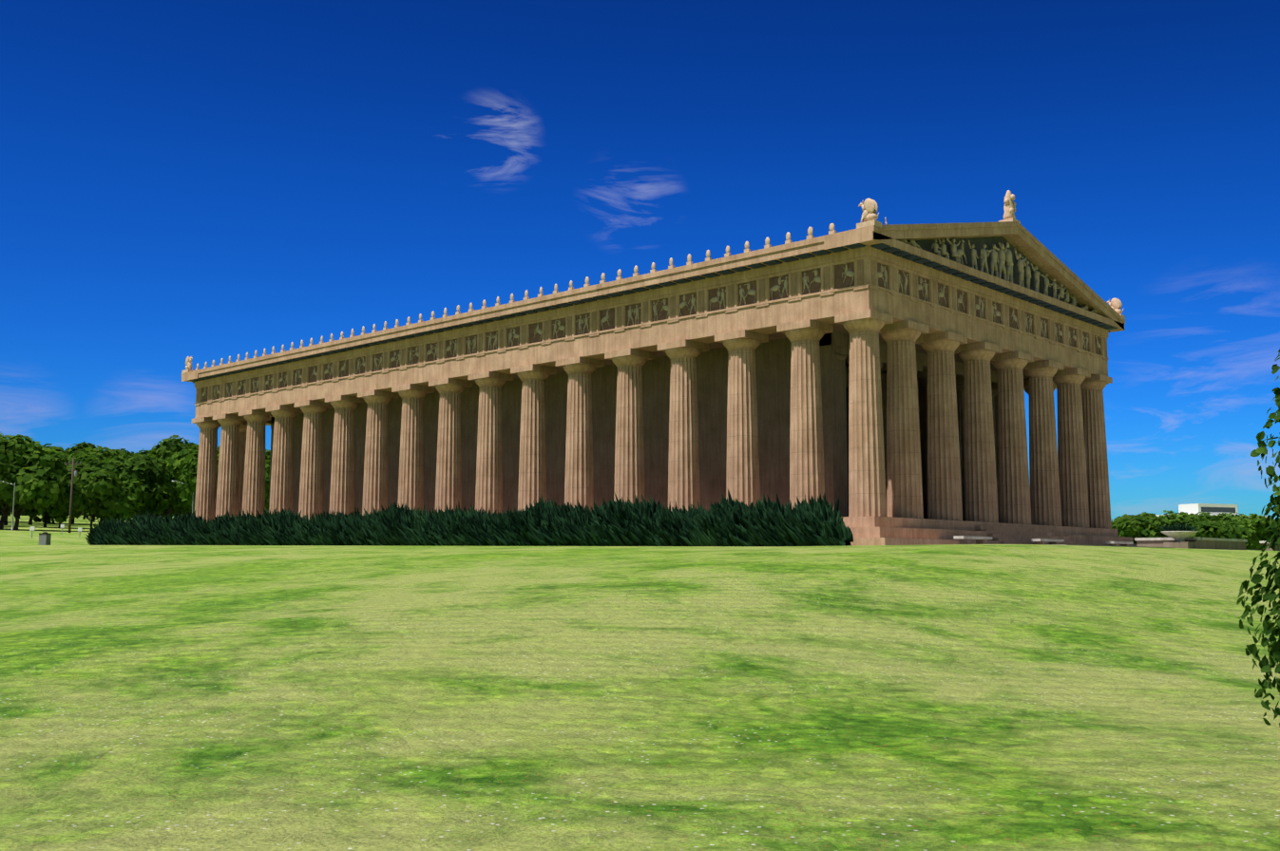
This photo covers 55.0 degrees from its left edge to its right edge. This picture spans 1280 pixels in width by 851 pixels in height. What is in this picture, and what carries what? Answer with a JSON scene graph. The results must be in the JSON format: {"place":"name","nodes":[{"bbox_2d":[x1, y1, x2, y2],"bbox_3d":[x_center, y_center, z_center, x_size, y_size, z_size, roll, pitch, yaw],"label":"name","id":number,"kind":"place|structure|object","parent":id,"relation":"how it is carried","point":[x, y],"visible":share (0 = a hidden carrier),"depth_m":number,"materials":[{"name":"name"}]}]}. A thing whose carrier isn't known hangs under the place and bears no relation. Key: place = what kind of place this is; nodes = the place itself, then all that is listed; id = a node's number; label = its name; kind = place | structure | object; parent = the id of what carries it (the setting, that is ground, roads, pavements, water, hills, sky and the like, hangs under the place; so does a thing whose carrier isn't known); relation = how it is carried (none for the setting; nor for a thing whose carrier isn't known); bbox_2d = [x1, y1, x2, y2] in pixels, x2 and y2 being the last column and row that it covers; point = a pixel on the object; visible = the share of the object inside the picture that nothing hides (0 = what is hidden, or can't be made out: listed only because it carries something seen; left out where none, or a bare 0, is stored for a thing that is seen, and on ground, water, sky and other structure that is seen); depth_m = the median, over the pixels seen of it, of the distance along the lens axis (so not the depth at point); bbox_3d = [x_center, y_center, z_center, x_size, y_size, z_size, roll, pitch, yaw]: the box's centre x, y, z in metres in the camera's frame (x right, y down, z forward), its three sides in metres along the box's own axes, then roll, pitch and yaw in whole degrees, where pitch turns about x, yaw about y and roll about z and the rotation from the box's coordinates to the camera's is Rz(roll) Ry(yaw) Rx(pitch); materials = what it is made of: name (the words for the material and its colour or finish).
{"place":"outdoors","nodes":[
{"label":"outdoors","id":0,"kind":"place"},
{"bbox_2d":[0,514,1279,850],"bbox_3d":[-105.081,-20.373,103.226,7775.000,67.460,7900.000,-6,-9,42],"label":"lawn ground","id":1,"kind":"structure","parent":0,"point":[665,698],"depth_m":15.77,"materials":[{"name":"green plant"}]},
{"bbox_2d":[3,511,8,525],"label":"tree","id":2,"kind":"object","parent":1,"relation":"on","point":[6,519],"depth_m":238.56,"materials":[{"name":"green plant"}]},
{"bbox_2d":[0,480,15,531],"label":"street lamp","id":3,"kind":"object","parent":1,"relation":"on","point":[11,529],"visible":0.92,"depth_m":177.71,"materials":[{"name":"grey metal"}]},
{"bbox_2d":[0,431,33,530],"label":"tree","id":4,"kind":"object","parent":1,"relation":"on","point":[7,467],"visible":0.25,"depth_m":181.54,"materials":[{"name":"green plant"}]},
{"bbox_2d":[29,526,34,537],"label":"marker sign","id":5,"kind":"object","parent":1,"relation":"on","point":[31,528],"visible":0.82,"depth_m":133.88,"materials":[{"name":"white paint"}]},
{"bbox_2d":[0,434,69,530],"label":"tree","id":6,"kind":"object","parent":1,"relation":"on","point":[44,488],"visible":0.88,"depth_m":181.80,"materials":[{"name":"green plant"}]},
{"bbox_2d":[38,532,51,545],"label":"litter bin","id":7,"kind":"object","parent":1,"relation":"on","point":[45,538],"visible":0.98,"depth_m":105.35,"materials":[{"name":"grey metal"}]},
{"bbox_2d":[20,511,72,524],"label":"tree","id":8,"kind":"object","parent":1,"relation":"on","point":[35,519],"depth_m":287.03,"materials":[{"name":"green plant"}]},
{"bbox_2d":[28,443,68,525],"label":"tree","id":9,"kind":"object","parent":1,"relation":"on","point":[51,448],"depth_m":257.08,"materials":[{"name":"green plant"}]},
{"bbox_2d":[21,449,81,527],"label":"tree","id":10,"kind":"object","parent":1,"relation":"on","point":[30,514],"depth_m":225.18,"materials":[{"name":"green plant"}]},
{"bbox_2d":[47,445,70,523],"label":"tree","id":11,"kind":"object","parent":1,"relation":"on","point":[66,451],"visible":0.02,"depth_m":300.96,"materials":[{"name":"green plant"}]},
{"bbox_2d":[20,451,100,528],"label":"tree","id":12,"kind":"object","parent":1,"relation":"on","point":[54,513],"visible":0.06,"depth_m":218.39,"materials":[{"name":"green plant"}]},
{"bbox_2d":[64,458,81,533],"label":"utility pole","id":13,"kind":"object","parent":1,"relation":"on","point":[70,504],"visible":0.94,"depth_m":172.24,"materials":[{"name":"brown wood"}]},
{"bbox_2d":[77,527,82,537],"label":"marker sign","id":14,"kind":"object","parent":1,"relation":"on","point":[80,529],"visible":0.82,"depth_m":144.98,"materials":[{"name":"white paint"}]},
{"bbox_2d":[66,441,101,523],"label":"tree","id":15,"kind":"object","parent":1,"relation":"on","point":[79,448],"visible":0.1,"depth_m":307.11,"materials":[{"name":"green plant"}]},
{"bbox_2d":[80,510,96,517],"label":"tree","id":16,"kind":"object","parent":1,"relation":"on","point":[88,516],"depth_m":663.16,"materials":[{"name":"green plant"}]},
{"bbox_2d":[54,463,139,530],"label":"tree","id":17,"kind":"object","parent":1,"relation":"on","point":[97,492],"visible":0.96,"depth_m":189.04,"materials":[{"name":"green plant"}]},
{"bbox_2d":[81,446,125,523],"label":"tree","id":18,"kind":"object","parent":1,"relation":"on","point":[107,452],"visible":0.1,"depth_m":257.11,"materials":[{"name":"green plant"}]},
{"bbox_2d":[78,448,133,522],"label":"tree","id":19,"kind":"object","parent":1,"relation":"on","point":[124,450],"depth_m":320.39,"materials":[{"name":"green plant"}]},
{"bbox_2d":[77,457,154,515],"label":"tree","id":20,"kind":"object","parent":1,"relation":"on","point":[147,466],"visible":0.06,"depth_m":206.96,"materials":[{"name":"green plant"}]},
{"bbox_2d":[90,459,171,515],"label":"tree","id":21,"kind":"object","parent":1,"relation":"on","point":[152,492],"visible":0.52,"depth_m":206.02,"materials":[{"name":"green plant"}]},
{"bbox_2d":[112,453,149,521],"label":"tree","id":22,"kind":"object","parent":1,"relation":"on","point":[129,455],"depth_m":273.88,"materials":[{"name":"green plant"}]},
{"bbox_2d":[121,448,151,455],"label":"tree","id":23,"kind":"object","parent":1,"relation":"on","point":[140,452],"visible":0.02,"depth_m":321.48,"materials":[{"name":"green plant"}]},
{"bbox_2d":[123,453,188,518],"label":"tree","id":24,"kind":"object","parent":1,"relation":"on","point":[172,486],"visible":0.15,"depth_m":228.51,"materials":[{"name":"green plant"}]},
{"bbox_2d":[161,508,178,518],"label":"tree","id":25,"kind":"object","parent":1,"relation":"on","point":[163,515],"depth_m":405.70,"materials":[{"name":"green plant"}]},
{"bbox_2d":[146,435,198,515],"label":"tree","id":26,"kind":"object","parent":1,"relation":"on","point":[165,448],"visible":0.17,"depth_m":258.37,"materials":[{"name":"green plant"}]},
{"bbox_2d":[162,494,184,517],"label":"tree","id":27,"kind":"object","parent":1,"relation":"on","point":[169,507],"depth_m":237.01,"materials":[{"name":"green plant"}]},
{"bbox_2d":[163,456,194,515],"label":"tree","id":28,"kind":"object","parent":1,"relation":"on","point":[183,505],"visible":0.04,"depth_m":233.17,"materials":[{"name":"green plant"}]},
{"bbox_2d":[165,449,198,484],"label":"tree","id":29,"kind":"object","parent":1,"relation":"on","point":[176,463],"visible":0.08,"depth_m":198.32,"materials":[{"name":"green plant"}]},
{"bbox_2d":[171,480,193,513],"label":"street lamp","id":30,"kind":"object","parent":1,"relation":"on","point":[193,494],"visible":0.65,"depth_m":192.17,"materials":[{"name":"grey metal"}]},
{"bbox_2d":[175,446,269,507],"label":"tree","id":31,"kind":"object","parent":1,"relation":"on","point":[186,491],"visible":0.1,"depth_m":192.87,"materials":[{"name":"green plant"}]},
{"bbox_2d":[265,449,270,512],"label":"tree","id":32,"kind":"object","parent":1,"relation":"on","point":[267,455],"depth_m":274.59,"materials":[{"name":"green plant"}]},
{"bbox_2d":[84,489,853,546],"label":"juniper hedge","id":33,"kind":"object","parent":1,"relation":"on","point":[736,523],"visible":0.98,"depth_m":70.17,"materials":[{"name":"green plant"}]},
{"bbox_2d":[181,221,1137,546],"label":"temple building","id":34,"kind":"structure","parent":1,"relation":"on","point":[864,252],"depth_m":75.30,"materials":[{"name":"stone"}]},
{"bbox_2d":[191,417,221,521],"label":"column","id":35,"kind":"structure","parent":34,"relation":"on","point":[205,503],"depth_m":107.82,"materials":[{"name":"stone"}]},
{"bbox_2d":[212,413,246,517],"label":"column","id":36,"kind":"structure","parent":34,"relation":"on","point":[227,495],"depth_m":105.36,"materials":[{"name":"stone"}]},
{"bbox_2d":[238,420,247,514],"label":"column","id":37,"kind":"structure","parent":34,"relation":"on","point":[242,440],"depth_m":110.44,"materials":[{"name":"stone"}]},
{"bbox_2d":[238,409,273,516],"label":"column","id":38,"kind":"structure","parent":34,"relation":"on","point":[254,489],"depth_m":102.47,"materials":[{"name":"stone"}]},
{"bbox_2d":[265,404,302,514],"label":"column","id":39,"kind":"structure","parent":34,"relation":"on","point":[281,478],"depth_m":99.60,"materials":[{"name":"stone"}]},
{"bbox_2d":[294,400,332,519],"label":"column","id":40,"kind":"structure","parent":34,"relation":"on","point":[311,493],"depth_m":96.69,"materials":[{"name":"stone"}]},
{"bbox_2d":[324,395,364,515],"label":"column","id":41,"kind":"structure","parent":34,"relation":"on","point":[342,488],"depth_m":93.81,"materials":[{"name":"stone"}]},
{"bbox_2d":[357,389,398,515],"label":"column","id":42,"kind":"structure","parent":34,"relation":"on","point":[375,477],"depth_m":90.92,"materials":[{"name":"stone"}]},
{"bbox_2d":[391,383,434,511],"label":"column","id":43,"kind":"structure","parent":34,"relation":"on","point":[410,487],"depth_m":88.06,"materials":[{"name":"stone"}]},
{"bbox_2d":[428,377,472,513],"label":"column","id":44,"kind":"structure","parent":34,"relation":"on","point":[448,477],"depth_m":85.15,"materials":[{"name":"stone"}]},
{"bbox_2d":[467,371,513,515],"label":"column","id":45,"kind":"structure","parent":34,"relation":"on","point":[488,491],"depth_m":82.25,"materials":[{"name":"stone"}]},
{"bbox_2d":[510,363,556,512],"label":"column","id":46,"kind":"structure","parent":34,"relation":"on","point":[532,463],"depth_m":79.39,"materials":[{"name":"stone"}]},
{"bbox_2d":[555,356,604,511],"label":"column","id":47,"kind":"structure","parent":34,"relation":"on","point":[579,479],"depth_m":76.49,"materials":[{"name":"stone"}]},
{"bbox_2d":[604,347,654,504],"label":"column","id":48,"kind":"structure","parent":34,"relation":"on","point":[629,455],"depth_m":73.61,"materials":[{"name":"stone"}]},
{"bbox_2d":[181,190,1125,400],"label":"parthenon sculpture","id":49,"kind":"object","parent":34,"relation":"on","point":[1002,257],"visible":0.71,"depth_m":73.88,"materials":[{"name":"beige stone"}]},
{"bbox_2d":[657,339,709,511],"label":"column","id":50,"kind":"structure","parent":34,"relation":"on","point":[683,462],"depth_m":70.70,"materials":[{"name":"stone"}]},
{"bbox_2d":[714,329,768,507],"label":"column","id":51,"kind":"structure","parent":34,"relation":"on","point":[742,479],"depth_m":67.83,"materials":[{"name":"stone"}]},
{"bbox_2d":[776,319,833,510],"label":"column","id":52,"kind":"structure","parent":34,"relation":"on","point":[807,474],"depth_m":64.95,"materials":[{"name":"stone"}]},
{"bbox_2d":[831,344,849,515],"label":"porch column","id":53,"kind":"structure","parent":34,"relation":"on","point":[842,353],"depth_m":69.27,"materials":[{"name":"stone"}]},
{"bbox_2d":[834,309,893,516],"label":"column","id":54,"kind":"structure","parent":34,"relation":"on","point":[867,487],"depth_m":62.41,"materials":[{"name":"stone"}]},
{"bbox_2d":[845,355,886,368],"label":"porch column","id":55,"kind":"structure","parent":34,"relation":"on","point":[883,360],"depth_m":72.90,"materials":[{"name":"stone"}]},
{"bbox_2d":[880,363,922,372],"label":"porch column","id":56,"kind":"structure","parent":34,"relation":"on","point":[919,368],"depth_m":75.90,"materials":[{"name":"stone"}]},
{"bbox_2d":[878,320,928,518],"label":"column","id":57,"kind":"structure","parent":34,"relation":"on","point":[904,486],"depth_m":65.11,"materials":[{"name":"stone"}]},
{"bbox_2d":[917,370,928,518],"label":"porch column","id":58,"kind":"structure","parent":34,"relation":"on","point":[922,376],"depth_m":78.37,"materials":[{"name":"stone"}]},
{"bbox_2d":[915,331,967,520],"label":"column","id":59,"kind":"structure","parent":34,"relation":"on","point":[944,487],"depth_m":68.26,"materials":[{"name":"stone"}]},
{"bbox_2d":[955,377,965,521],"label":"porch column","id":60,"kind":"structure","parent":34,"relation":"on","point":[960,386],"depth_m":80.97,"materials":[{"name":"stone"}]},
{"bbox_2d":[954,342,1002,522],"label":"column","id":61,"kind":"structure","parent":34,"relation":"on","point":[981,499],"depth_m":71.40,"materials":[{"name":"stone"}]},
{"bbox_2d":[991,382,998,513],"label":"porch column","id":62,"kind":"structure","parent":34,"relation":"on","point":[994,388],"depth_m":83.67,"materials":[{"name":"stone"}]},
{"bbox_2d":[990,351,1033,524],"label":"column","id":63,"kind":"structure","parent":34,"relation":"on","point":[1014,498],"depth_m":74.55,"materials":[{"name":"stone"}]},
{"bbox_2d":[1023,382,1056,394],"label":"column","id":64,"kind":"structure","parent":34,"relation":"on","point":[1025,386],"depth_m":86.76,"materials":[{"name":"stone"}]},
{"bbox_2d":[1022,360,1063,526],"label":"column","id":65,"kind":"structure","parent":34,"relation":"on","point":[1044,487],"depth_m":77.70,"materials":[{"name":"stone"}]},
{"bbox_2d":[1052,367,1090,528],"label":"column","id":66,"kind":"structure","parent":34,"relation":"on","point":[1073,479],"depth_m":80.84,"materials":[{"name":"stone"}]},
{"bbox_2d":[1080,374,1112,529],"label":"column","id":67,"kind":"structure","parent":34,"relation":"on","point":[1093,387],"depth_m":83.48,"materials":[{"name":"stone"}]},
{"bbox_2d":[1111,515,1165,544],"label":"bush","id":68,"kind":"object","parent":1,"relation":"on","point":[1114,525],"depth_m":230.64,"materials":[{"name":"green plant"}]},
{"bbox_2d":[1115,512,1168,542],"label":"bush","id":69,"kind":"object","parent":1,"relation":"on","point":[1144,525],"visible":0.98,"depth_m":222.29,"materials":[{"name":"green plant"}]},
{"bbox_2d":[1157,510,1221,537],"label":"tree","id":70,"kind":"object","parent":1,"relation":"on","point":[1182,518],"visible":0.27,"depth_m":222.85,"materials":[{"name":"green plant"}]},
{"bbox_2d":[1134,531,1279,551],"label":"terrace walls","id":71,"kind":"structure","parent":1,"relation":"on","point":[1179,540],"depth_m":64.16,"materials":[{"name":"stone"}]},
{"bbox_2d":[1158,523,1197,532],"bbox_3d":[27.474,5.211,62.619,1.744,0.530,1.827,2,-7,-17],"label":"planter shrub","id":72,"kind":"object","parent":71,"relation":"on","point":[1177,527],"visible":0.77,"depth_m":62.39,"materials":[{"name":"green plant"}]},
{"bbox_2d":[1184,519,1229,538],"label":"tree","id":73,"kind":"object","parent":1,"relation":"on","point":[1207,529],"visible":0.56,"depth_m":214.10,"materials":[{"name":"green plant"}]},
{"bbox_2d":[1155,503,1271,517],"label":"office building","id":74,"kind":"structure","parent":1,"relation":"on","point":[1213,509],"depth_m":574.75,"materials":[{"name":"white paint"}]},
{"bbox_2d":[1201,518,1253,546],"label":"tree","id":75,"kind":"object","parent":1,"relation":"on","point":[1236,531],"visible":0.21,"depth_m":216.22,"materials":[{"name":"green plant"}]},
{"bbox_2d":[1215,513,1269,549],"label":"tree","id":76,"kind":"object","parent":1,"relation":"on","point":[1251,523],"visible":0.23,"depth_m":224.43,"materials":[{"name":"green plant"}]},
{"bbox_2d":[1236,349,1279,726],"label":"tree","id":77,"kind":"object","parent":1,"relation":"on","point":[1270,596],"visible":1,"depth_m":10.29,"materials":[{"name":"green plant"}]},
{"bbox_2d":[1240,515,1277,550],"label":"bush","id":78,"kind":"object","parent":1,"relation":"on","point":[1263,538],"visible":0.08,"depth_m":244.52,"materials":[{"name":"green plant"}]},
{"bbox_2d":[0,0,1279,521],"label":"sky","id":79,"kind":"structure","parent":0,"point":[204,181],"materials":[{"name":"blue"}]},
{"bbox_2d":[1045,544,1260,551],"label":"walkway","id":80,"kind":"structure","parent":0,"point":[1116,546],"depth_m":56.06,"materials":[{"name":"grey concrete"}]},
{"bbox_2d":[953,535,992,544],"bbox_3d":[17.066,6.017,62.922,0.560,0.660,3.100,-6,-9,42],"label":"stone bench","id":81,"kind":"object","parent":80,"relation":"on","point":[964,540],"visible":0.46,"depth_m":62.27,"materials":[{"name":"grey stone"}]},
{"bbox_2d":[1031,538,1064,544],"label":"stone bench","id":82,"kind":"object","parent":80,"relation":"on","point":[1044,541],"visible":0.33,"depth_m":68.70,"materials":[{"name":"grey stone"}]},
{"bbox_2d":[1105,541,1133,546],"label":"stone bench","id":83,"kind":"object","parent":80,"relation":"on","point":[1117,544],"visible":0.33,"depth_m":76.37,"materials":[{"name":"grey stone"}]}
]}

